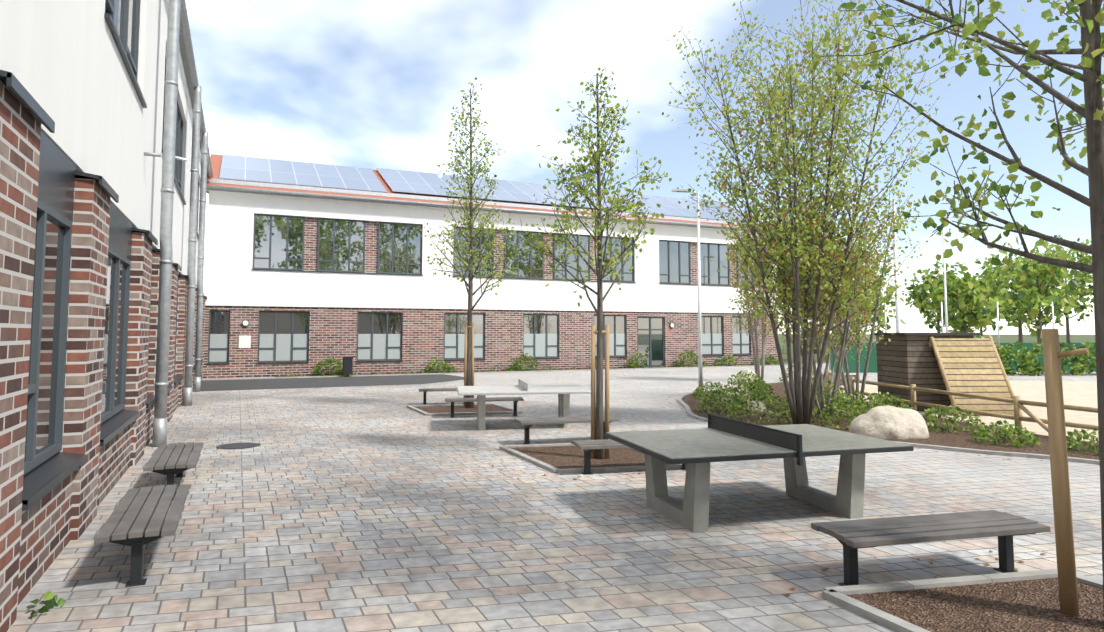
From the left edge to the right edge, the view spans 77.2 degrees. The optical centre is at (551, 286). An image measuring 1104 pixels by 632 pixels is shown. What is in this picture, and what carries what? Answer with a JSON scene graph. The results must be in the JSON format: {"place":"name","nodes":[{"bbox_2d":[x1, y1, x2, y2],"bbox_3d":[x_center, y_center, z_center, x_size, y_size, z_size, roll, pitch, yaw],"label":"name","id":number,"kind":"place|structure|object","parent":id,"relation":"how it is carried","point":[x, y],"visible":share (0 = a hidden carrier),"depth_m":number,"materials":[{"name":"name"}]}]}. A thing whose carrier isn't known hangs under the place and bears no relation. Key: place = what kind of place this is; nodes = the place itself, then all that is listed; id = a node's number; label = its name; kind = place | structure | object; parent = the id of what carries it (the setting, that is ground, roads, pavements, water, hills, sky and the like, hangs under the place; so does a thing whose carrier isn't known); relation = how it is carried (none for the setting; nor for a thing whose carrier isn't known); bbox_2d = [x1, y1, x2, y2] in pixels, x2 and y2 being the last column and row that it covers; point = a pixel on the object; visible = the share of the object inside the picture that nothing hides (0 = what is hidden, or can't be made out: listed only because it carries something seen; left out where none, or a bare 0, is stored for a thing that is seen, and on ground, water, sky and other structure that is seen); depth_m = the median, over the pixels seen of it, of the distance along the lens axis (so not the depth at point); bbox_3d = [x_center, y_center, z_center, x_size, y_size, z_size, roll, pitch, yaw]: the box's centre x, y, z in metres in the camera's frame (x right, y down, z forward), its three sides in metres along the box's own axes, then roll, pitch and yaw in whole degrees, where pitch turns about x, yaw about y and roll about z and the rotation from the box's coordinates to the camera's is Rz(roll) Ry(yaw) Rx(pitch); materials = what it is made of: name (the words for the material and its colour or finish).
{"place":"outdoors","nodes":[
{"label":"outdoors","id":0,"kind":"place"},
{"bbox_2d":[203,154,778,377],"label":"back building","id":1,"kind":"structure","parent":0,"point":[309,266],"depth_m":35.15,"materials":[{"name":"paint"}]},
{"bbox_2d":[8,334,1102,631],"bbox_3d":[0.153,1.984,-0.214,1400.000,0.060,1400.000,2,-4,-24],"label":"ground","id":2,"kind":"structure","parent":0,"point":[366,502],"depth_m":7.29,"materials":[{"name":"grey stone"}]},
{"bbox_2d":[0,0,212,631],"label":"wing","id":3,"kind":"structure","parent":2,"relation":"on","point":[105,166],"depth_m":7.09,"materials":[{"name":"red brick"}]},
{"bbox_2d":[94,484,189,586],"bbox_3d":[-3.670,2.224,6.287,0.550,0.450,1.850,2,-4,-24],"label":"bench","id":4,"kind":"object","parent":2,"relation":"on","point":[136,520],"visible":1,"depth_m":5.85,"materials":[{"name":"grey wood"}]},
{"bbox_2d":[143,442,202,485],"bbox_3d":[-4.928,2.410,9.059,0.550,0.450,1.850,2,-4,-24],"label":"bench","id":5,"kind":"object","parent":2,"relation":"on","point":[170,460],"visible":0.88,"depth_m":8.66,"materials":[{"name":"grey wood"}]},
{"bbox_2d":[216,442,259,448],"bbox_3d":[-5.598,2.844,12.335,0.720,0.012,0.720,2,-4,-24],"label":"manhole","id":6,"kind":"object","parent":2,"relation":"on","point":[243,445],"visible":1,"depth_m":12.32,"materials":[{"name":"metal"}]},
{"bbox_2d":[419,388,476,404],"bbox_3d":[-2.824,3.111,19.539,1.850,0.450,0.550,1,-4,-12],"label":"bench","id":7,"kind":"object","parent":2,"relation":"on","point":[424,390],"visible":0.42,"depth_m":19.30,"materials":[{"name":"grey metal"}]},
{"bbox_2d":[445,397,523,417],"bbox_3d":[-1.633,2.916,16.627,1.850,0.450,0.550,1,-4,-10],"label":"bench","id":8,"kind":"object","parent":2,"relation":"on","point":[515,400],"visible":0.85,"depth_m":16.48,"materials":[{"name":"grey metal"}]},
{"bbox_2d":[456,379,590,429],"bbox_3d":[-0.629,2.542,14.963,2.824,0.975,1.724,1,-4,-9],"label":"table","id":9,"kind":"object","parent":2,"relation":"on","point":[563,392],"visible":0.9,"depth_m":14.65,"materials":[{"name":"concrete"}]},
{"bbox_2d":[514,416,618,444],"bbox_3d":[0.270,2.655,12.722,1.850,0.450,0.550,1,-4,-16],"label":"bench","id":10,"kind":"object","parent":2,"relation":"on","point":[527,423],"visible":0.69,"depth_m":12.51,"materials":[{"name":"grey metal"}]},
{"bbox_2d":[571,439,685,474],"bbox_3d":[1.243,2.479,10.095,1.850,0.450,0.550,1,-4,-12],"label":"bench","id":11,"kind":"object","parent":2,"relation":"on","point":[588,447],"visible":0.54,"depth_m":9.88,"materials":[{"name":"grey metal"}]},
{"bbox_2d":[738,369,757,384],"bbox_3d":[7.743,3.581,27.341,0.794,0.596,1.061,-1,-4,14],"label":"boulder","id":12,"kind":"object","parent":2,"relation":"on","point":[747,371],"visible":0.19,"depth_m":27.09,"materials":[{"name":"beige stone"}]},
{"bbox_2d":[406,374,1103,631],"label":"planting beds","id":13,"kind":"object","parent":2,"relation":"on","point":[1025,601],"visible":0.62,"depth_m":5.42,"materials":[{"name":"brown soil"}]},
{"bbox_2d":[718,384,749,401],"bbox_3d":[5.380,3.155,20.463,1.231,0.525,0.918,3,-5,-41],"label":"boulder","id":14,"kind":"object","parent":13,"relation":"on","point":[735,385],"visible":0.15,"depth_m":20.20,"materials":[{"name":"beige stone"}]},
{"bbox_2d":[744,401,765,411],"bbox_3d":[5.178,3.075,17.732,0.607,0.302,0.506,3,-5,-36],"label":"boulder","id":15,"kind":"object","parent":13,"relation":"on","point":[761,405],"visible":0.27,"depth_m":17.53,"materials":[{"name":"beige stone"}]},
{"bbox_2d":[605,414,913,531],"bbox_3d":[2.258,2.060,7.877,2.844,0.990,1.900,1,-4,-16],"label":"table","id":16,"kind":"object","parent":2,"relation":"on","point":[696,451],"visible":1,"depth_m":7.54,"materials":[{"name":"concrete"}]},
{"bbox_2d":[672,189,967,393],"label":"lamps","id":17,"kind":"object","parent":2,"relation":"on","point":[700,376],"visible":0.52,"depth_m":22.56,"materials":[{"name":"grey metal"}]},
{"bbox_2d":[849,406,928,439],"bbox_3d":[6.534,2.636,13.404,1.408,0.626,1.009,0,-4,-1],"label":"boulder","id":18,"kind":"object","parent":2,"relation":"on","point":[888,422],"visible":0.75,"depth_m":13.12,"materials":[{"name":"beige stone"}]},
{"bbox_2d":[811,510,1050,585],"bbox_3d":[3.124,2.185,5.710,1.850,0.450,0.550,1,-4,-13],"label":"bench","id":19,"kind":"object","parent":2,"relation":"on","point":[852,537],"visible":0.88,"depth_m":5.61,"materials":[{"name":"grey wood"}]},
{"bbox_2d":[827,301,1097,431],"bbox_3d":[21.653,-2.795,-1.202,32.245,9.534,82.898,-1,-4,9],"label":"playground","id":20,"kind":"object","parent":2,"relation":"on","point":[925,371],"visible":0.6,"depth_m":17.70,"materials":[{"name":"brown wood"}]},
{"bbox_2d":[995,340,1096,375],"bbox_3d":[31.849,3.516,33.623,29.333,1.918,1.925,0,-4,-4],"label":"hedge","id":21,"kind":"object","parent":2,"relation":"on","point":[1028,364],"visible":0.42,"depth_m":32.74,"materials":[{"name":"green plant"}]},
{"bbox_2d":[185,0,1103,334],"label":"sky","id":22,"kind":"structure","parent":0,"point":[371,84],"materials":[{"name":"blue"}]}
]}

